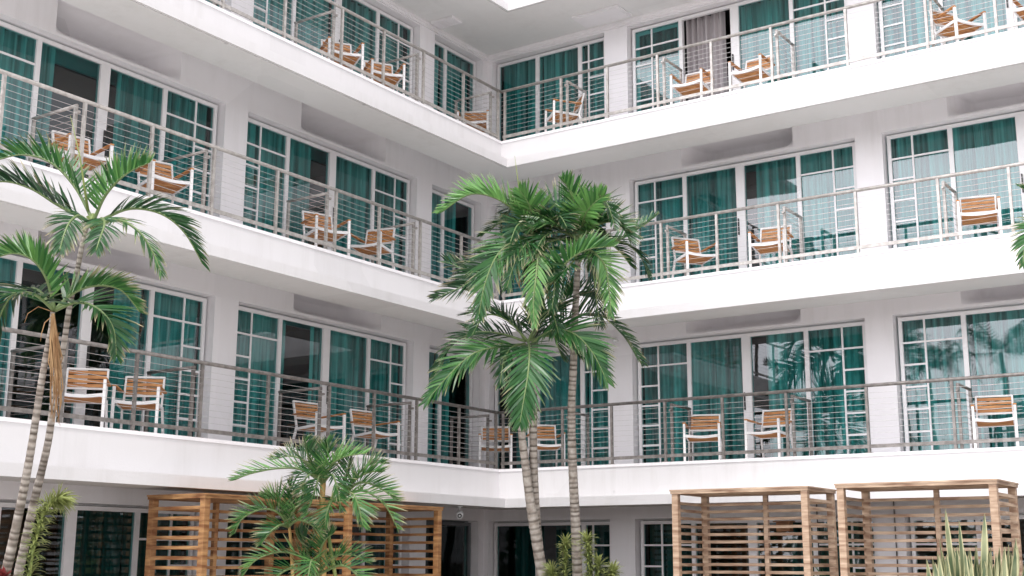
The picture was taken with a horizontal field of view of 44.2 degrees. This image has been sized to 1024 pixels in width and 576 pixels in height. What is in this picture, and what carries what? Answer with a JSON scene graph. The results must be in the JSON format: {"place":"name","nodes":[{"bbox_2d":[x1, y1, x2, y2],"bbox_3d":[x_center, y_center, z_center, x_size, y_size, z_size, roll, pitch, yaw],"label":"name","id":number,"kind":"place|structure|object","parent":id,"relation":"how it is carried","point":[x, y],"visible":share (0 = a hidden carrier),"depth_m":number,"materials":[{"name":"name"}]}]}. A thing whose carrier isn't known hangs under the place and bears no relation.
{"place":"outdoors","nodes":[
{"label":"outdoors","id":0,"kind":"place"},
{"bbox_2d":[0,566,10,575],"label":"bromeliad","id":1,"kind":"object","parent":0,"point":[3,572],"visible":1,"depth_m":11.59,"materials":[{"name":"red plant"}]},
{"bbox_2d":[0,0,1023,575],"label":"hotel building","id":2,"kind":"structure","parent":0,"point":[872,332],"depth_m":19.34,"materials":[{"name":"paint"}]},
{"bbox_2d":[50,130,113,184],"bbox_3d":[-5.341,-1.571,15.580,0.609,0.809,0.590,-11,-17,43],"label":"armchair","id":3,"kind":"object","parent":2,"relation":"on","point":[89,160],"visible":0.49,"depth_m":15.64,"materials":[{"name":"brown wood"}]},
{"bbox_2d":[55,367,110,427],"bbox_3d":[-5.192,1.331,15.277,0.590,0.809,0.609,3,-12,-11],"label":"armchair","id":4,"kind":"object","parent":2,"relation":"on","point":[94,399],"visible":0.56,"depth_m":15.50,"materials":[{"name":"brown wood"}]},
{"bbox_2d":[0,500,194,575],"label":"window","id":5,"kind":"structure","parent":2,"relation":"in","point":[95,540],"depth_m":16.00,"materials":[{"name":"black glass"}]},
{"bbox_2d":[0,254,206,436],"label":"window","id":6,"kind":"structure","parent":2,"relation":"in","point":[175,322],"depth_m":16.44,"materials":[{"name":"teal glass"}]},
{"bbox_2d":[0,21,217,213],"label":"window","id":7,"kind":"structure","parent":2,"relation":"in","point":[29,55],"depth_m":16.80,"materials":[{"name":"glass"}]},
{"bbox_2d":[110,376,166,433],"bbox_3d":[-4.711,1.481,15.964,0.590,0.809,0.609,1,-12,-6],"label":"armchair","id":8,"kind":"object","parent":2,"relation":"on","point":[160,381],"visible":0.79,"depth_m":16.15,"materials":[{"name":"brown wood"}]},
{"bbox_2d":[135,159,193,208],"bbox_3d":[-4.590,-1.354,16.572,0.590,0.809,0.609,11,-16,-40],"label":"armchair","id":9,"kind":"object","parent":2,"relation":"on","point":[169,185],"visible":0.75,"depth_m":16.58,"materials":[{"name":"brown wood"}]},
{"bbox_2d":[225,510,401,574],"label":"window","id":10,"kind":"structure","parent":2,"relation":"in","point":[242,544],"depth_m":18.96,"materials":[{"name":"white metal"}]},
{"bbox_2d":[291,400,345,448],"bbox_3d":[-2.870,2.061,18.623,0.609,0.809,0.590,-10,-16,38],"label":"armchair","id":11,"kind":"object","parent":2,"relation":"on","point":[297,412],"visible":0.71,"depth_m":18.66,"materials":[{"name":"brown wood"}]},
{"bbox_2d":[232,305,405,458],"bbox_3d":[-2.956,1.618,19.761,0.155,2.144,4.048,-8,-15,33],"label":"window","id":12,"kind":"structure","parent":2,"relation":"in","point":[266,341],"depth_m":19.61,"materials":[{"name":"teal glass"}]},
{"bbox_2d":[301,210,350,255],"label":"armchair","id":13,"kind":"object","parent":2,"relation":"on","point":[318,226],"visible":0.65,"depth_m":19.10,"materials":[{"name":"brown wood"}]},
{"bbox_2d":[243,117,409,272],"bbox_3d":[-2.945,-1.217,20.372,0.155,2.144,4.048,-8,-15,33],"label":"window","id":14,"kind":"structure","parent":2,"relation":"in","point":[267,144],"depth_m":20.22,"materials":[{"name":"glass"}]},
{"bbox_2d":[253,0,412,97],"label":"window","id":15,"kind":"structure","parent":2,"relation":"in","point":[362,8],"depth_m":21.37,"materials":[{"name":"teal glass"}]},
{"bbox_2d":[320,36,364,74],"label":"armchair","id":16,"kind":"object","parent":2,"relation":"on","point":[355,56],"visible":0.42,"depth_m":19.81,"materials":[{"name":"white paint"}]},
{"bbox_2d":[350,227,395,268],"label":"armchair","id":17,"kind":"object","parent":2,"relation":"on","point":[369,242],"visible":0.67,"depth_m":20.05,"materials":[{"name":"brown wood"}]},
{"bbox_2d":[349,409,399,458],"bbox_3d":[-2.156,2.285,19.649,0.609,0.809,0.590,-10,-16,38],"label":"armchair","id":18,"kind":"object","parent":2,"relation":"on","point":[358,422],"visible":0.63,"depth_m":19.70,"materials":[{"name":"brown wood"}]},
{"bbox_2d":[364,58,405,94],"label":"armchair","id":19,"kind":"object","parent":2,"relation":"on","point":[392,79],"visible":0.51,"depth_m":20.67,"materials":[{"name":"brown wood"}]},
{"bbox_2d":[425,520,470,575],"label":"window","id":20,"kind":"structure","parent":2,"relation":"in","point":[455,535],"depth_m":22.04,"materials":[{"name":"black glass"}]},
{"bbox_2d":[427,348,472,465],"bbox_3d":[-1.171,2.186,22.361,0.114,2.144,1.498,-8,-15,33],"label":"window","id":21,"kind":"structure","parent":2,"relation":"in","point":[462,394],"depth_m":22.41,"materials":[{"name":"glass"}]},
{"bbox_2d":[431,189,473,291],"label":"window","id":22,"kind":"structure","parent":2,"relation":"in","point":[459,217],"depth_m":23.00,"materials":[{"name":"glass"}]},
{"bbox_2d":[434,40,475,118],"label":"window","id":23,"kind":"structure","parent":2,"relation":"in","point":[442,51],"depth_m":23.65,"materials":[{"name":"teal glass"}]},
{"bbox_2d":[456,506,462,518],"bbox_3d":[-0.828,3.558,20.008,0.111,0.204,0.207,0,-12,-1],"label":"security camera","id":24,"kind":"object","parent":2,"relation":"attached to","point":[459,514],"visible":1,"depth_m":19.92,"materials":[{"name":"white plastic"}]},
{"bbox_2d":[456,110,488,134],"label":"armchair","id":25,"kind":"object","parent":2,"relation":"on","point":[485,113],"visible":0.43,"depth_m":23.24,"materials":[{"name":"brown wood"}]},
{"bbox_2d":[478,426,512,468],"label":"armchair","id":26,"kind":"object","parent":2,"relation":"on","point":[482,439],"visible":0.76,"depth_m":22.11,"materials":[{"name":"brown wood"}]},
{"bbox_2d":[526,424,564,466],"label":"armchair","id":27,"kind":"object","parent":2,"relation":"on","point":[552,436],"visible":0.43,"depth_m":21.82,"materials":[{"name":"brown wood"}]},
{"bbox_2d":[497,37,604,140],"bbox_3d":[0.747,-3.451,23.629,2.498,2.114,0.114,-8,-15,33],"label":"window","id":28,"kind":"structure","parent":2,"relation":"in","point":[590,54],"depth_m":23.71,"materials":[{"name":"teal glass"}]},
{"bbox_2d":[496,194,606,300],"bbox_3d":[0.735,-0.631,23.021,2.498,2.144,0.114,-8,-15,33],"label":"window","id":29,"kind":"structure","parent":2,"relation":"in","point":[516,288],"depth_m":23.25,"materials":[{"name":"teal glass"}]},
{"bbox_2d":[495,348,608,468],"bbox_3d":[0.724,2.204,22.410,2.498,2.144,0.114,-8,-15,33],"label":"window","id":30,"kind":"structure","parent":2,"relation":"in","point":[589,390],"depth_m":22.24,"materials":[{"name":"teal glass"}]},
{"bbox_2d":[494,520,610,575],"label":"window","id":31,"kind":"structure","parent":2,"relation":"in","point":[513,551],"depth_m":22.07,"materials":[{"name":"black glass"}]},
{"bbox_2d":[544,93,584,131],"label":"armchair","id":32,"kind":"object","parent":2,"relation":"on","point":[556,117],"visible":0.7,"depth_m":22.34,"materials":[{"name":"brown wood"}]},
{"bbox_2d":[669,68,713,103],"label":"armchair","id":33,"kind":"object","parent":2,"relation":"on","point":[695,86],"visible":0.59,"depth_m":21.01,"materials":[{"name":"brown wood"}]},
{"bbox_2d":[671,237,715,277],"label":"armchair","id":34,"kind":"object","parent":2,"relation":"on","point":[703,259],"visible":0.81,"depth_m":20.57,"materials":[{"name":"brown wood"}]},
{"bbox_2d":[682,414,721,460],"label":"armchair","id":35,"kind":"object","parent":2,"relation":"on","point":[714,437],"visible":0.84,"depth_m":20.14,"materials":[{"name":"brown wood"}]},
{"bbox_2d":[632,0,849,112],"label":"window","id":36,"kind":"structure","parent":2,"relation":"in","point":[746,15],"depth_m":21.59,"materials":[{"name":"teal glass"}]},
{"bbox_2d":[635,142,860,282],"bbox_3d":[3.821,-1.066,20.944,4.048,2.144,0.155,-8,-15,33],"label":"window","id":37,"kind":"structure","parent":2,"relation":"in","point":[831,169],"depth_m":20.88,"materials":[{"name":"glass"}]},
{"bbox_2d":[728,53,774,91],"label":"armchair","id":38,"kind":"object","parent":2,"relation":"on","point":[748,74],"visible":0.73,"depth_m":20.43,"materials":[{"name":"brown wood"}]},
{"bbox_2d":[637,321,871,462],"bbox_3d":[3.809,1.769,20.333,4.048,2.144,0.155,-8,-15,33],"label":"window","id":39,"kind":"structure","parent":2,"relation":"in","point":[828,355],"depth_m":20.26,"materials":[{"name":"teal glass"}]},
{"bbox_2d":[640,516,878,575],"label":"window","id":40,"kind":"structure","parent":2,"relation":"in","point":[656,536],"depth_m":20.01,"materials":[{"name":"glass"}]},
{"bbox_2d":[744,408,792,457],"bbox_3d":[3.950,2.229,19.273,0.590,0.809,0.609,-9,-15,36],"label":"armchair","id":41,"kind":"object","parent":2,"relation":"on","point":[779,435],"visible":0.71,"depth_m":19.35,"materials":[{"name":"brown wood"}]},
{"bbox_2d":[748,225,793,266],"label":"armchair","id":42,"kind":"object","parent":2,"relation":"on","point":[766,245],"visible":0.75,"depth_m":19.84,"materials":[{"name":"brown wood"}]},
{"bbox_2d":[773,521,794,531],"bbox_3d":[4.175,3.653,19.352,0.300,0.160,0.170,-8,-15,33],"label":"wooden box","id":43,"kind":"object","parent":2,"relation":"attached to","point":[784,523],"visible":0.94,"depth_m":19.31,"materials":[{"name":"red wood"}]},
{"bbox_2d":[816,504,819,575],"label":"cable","id":44,"kind":"object","parent":2,"relation":"attached to","point":[818,539],"visible":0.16,"depth_m":19.06,"materials":[{"name":"black plastic"}]},
{"bbox_2d":[893,501,897,571],"bbox_3d":[5.458,3.926,18.190,0.030,2.448,0.490,-9,-15,37],"label":"cable","id":45,"kind":"object","parent":2,"relation":"attached to","point":[895,536],"visible":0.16,"depth_m":18.43,"materials":[{"name":"black plastic"}]},
{"bbox_2d":[878,0,1023,57],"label":"window","id":46,"kind":"structure","parent":2,"relation":"in","point":[882,8],"depth_m":19.83,"materials":[{"name":"teal glass"}]},
{"bbox_2d":[886,111,1023,247],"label":"window","id":47,"kind":"structure","parent":2,"relation":"in","point":[995,140],"depth_m":19.10,"materials":[{"name":"glass"}]},
{"bbox_2d":[929,5,987,41],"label":"armchair","id":48,"kind":"object","parent":2,"relation":"on","point":[948,24],"visible":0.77,"depth_m":18.62,"materials":[{"name":"brown wood"}]},
{"bbox_2d":[897,304,1023,450],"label":"window","id":49,"kind":"structure","parent":2,"relation":"in","point":[984,341],"depth_m":18.53,"materials":[{"name":"teal glass"}]},
{"bbox_2d":[910,513,1023,572],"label":"window","id":50,"kind":"structure","parent":2,"relation":"in","point":[1021,515],"depth_m":18.15,"materials":[{"name":"glass"}]},
{"bbox_2d":[956,194,1002,238],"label":"armchair","id":51,"kind":"object","parent":2,"relation":"on","point":[980,216],"visible":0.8,"depth_m":18.12,"materials":[{"name":"brown wood"}]},
{"bbox_2d":[971,395,1018,447],"bbox_3d":[6.702,1.858,17.500,0.590,0.809,0.609,-5,-13,22],"label":"armchair","id":52,"kind":"object","parent":2,"relation":"on","point":[989,423],"visible":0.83,"depth_m":17.69,"materials":[{"name":"brown wood"}]},
{"bbox_2d":[1009,0,1023,29],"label":"armchair","id":53,"kind":"object","parent":2,"relation":"on","point":[1019,13],"visible":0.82,"depth_m":18.05,"materials":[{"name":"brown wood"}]},
{"label":"planting bed","id":54,"kind":"structure","parent":0,"visible":0},
{"bbox_2d":[15,482,79,575],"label":"dracaena","id":55,"kind":"object","parent":54,"relation":"on","point":[61,501],"visible":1,"depth_m":11.79,"materials":[{"name":"green plant"}]},
{"bbox_2d":[0,227,148,574],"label":"palm tree","id":56,"kind":"object","parent":54,"relation":"on","point":[40,256],"visible":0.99,"depth_m":11.86,"materials":[{"name":"green plant"}]},
{"bbox_2d":[0,116,210,575],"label":"palm tree","id":57,"kind":"object","parent":54,"relation":"on","point":[95,224],"visible":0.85,"depth_m":12.16,"materials":[{"name":"green plant"}]},
{"bbox_2d":[144,493,327,575],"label":"cabana","id":58,"kind":"object","parent":54,"relation":"on","point":[205,500],"visible":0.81,"depth_m":15.14,"materials":[{"name":"red wood"}]},
{"bbox_2d":[225,432,406,575],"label":"clump palm","id":59,"kind":"object","parent":54,"relation":"on","point":[319,466],"visible":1,"depth_m":14.21,"materials":[{"name":"green plant"}]},
{"bbox_2d":[293,501,443,575],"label":"cabana","id":60,"kind":"object","parent":54,"relation":"on","point":[348,525],"visible":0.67,"depth_m":18.22,"materials":[{"name":"red wood"}]},
{"label":"planting bed","id":61,"kind":"structure","parent":0,"visible":0},
{"bbox_2d":[427,160,606,575],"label":"palm tree","id":62,"kind":"object","parent":61,"relation":"on","point":[500,254],"visible":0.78,"depth_m":16.05,"materials":[{"name":"green plant"}]},
{"bbox_2d":[417,273,649,575],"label":"palm tree","id":63,"kind":"object","parent":61,"relation":"on","point":[522,377],"visible":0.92,"depth_m":16.05,"materials":[{"name":"green plant"}]},
{"bbox_2d":[541,532,577,575],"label":"dracaena","id":64,"kind":"object","parent":61,"relation":"on","point":[551,569],"visible":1,"depth_m":16.19,"materials":[{"name":"green plant"}]},
{"bbox_2d":[505,170,658,575],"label":"palm tree","id":65,"kind":"object","parent":61,"relation":"on","point":[593,207],"visible":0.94,"depth_m":16.25,"materials":[{"name":"green plant"}]},
{"bbox_2d":[576,530,623,575],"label":"dracaena","id":66,"kind":"object","parent":61,"relation":"on","point":[597,566],"visible":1,"depth_m":16.09,"materials":[{"name":"green plant"}]},
{"bbox_2d":[926,509,1023,575],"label":"snake plant","id":67,"kind":"object","parent":61,"relation":"in","point":[952,564],"visible":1,"depth_m":12.33,"materials":[{"name":"green plant"}]},
{"bbox_2d":[1009,183,1023,269],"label":"palm tree","id":68,"kind":"object","parent":61,"relation":"on","point":[1019,243],"visible":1,"depth_m":11.57,"materials":[{"name":"green plant"}]},
{"label":"courtyard paving","id":69,"kind":"structure","parent":0,"visible":0},
{"bbox_2d":[669,486,838,575],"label":"cabana","id":70,"kind":"object","parent":69,"relation":"on","point":[806,526],"visible":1,"depth_m":16.30,"materials":[{"name":"brown wood"}]},
{"bbox_2d":[834,479,1022,575],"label":"cabana","id":71,"kind":"object","parent":69,"relation":"on","point":[997,531],"visible":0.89,"depth_m":14.87,"materials":[{"name":"brown wood"}]}
]}

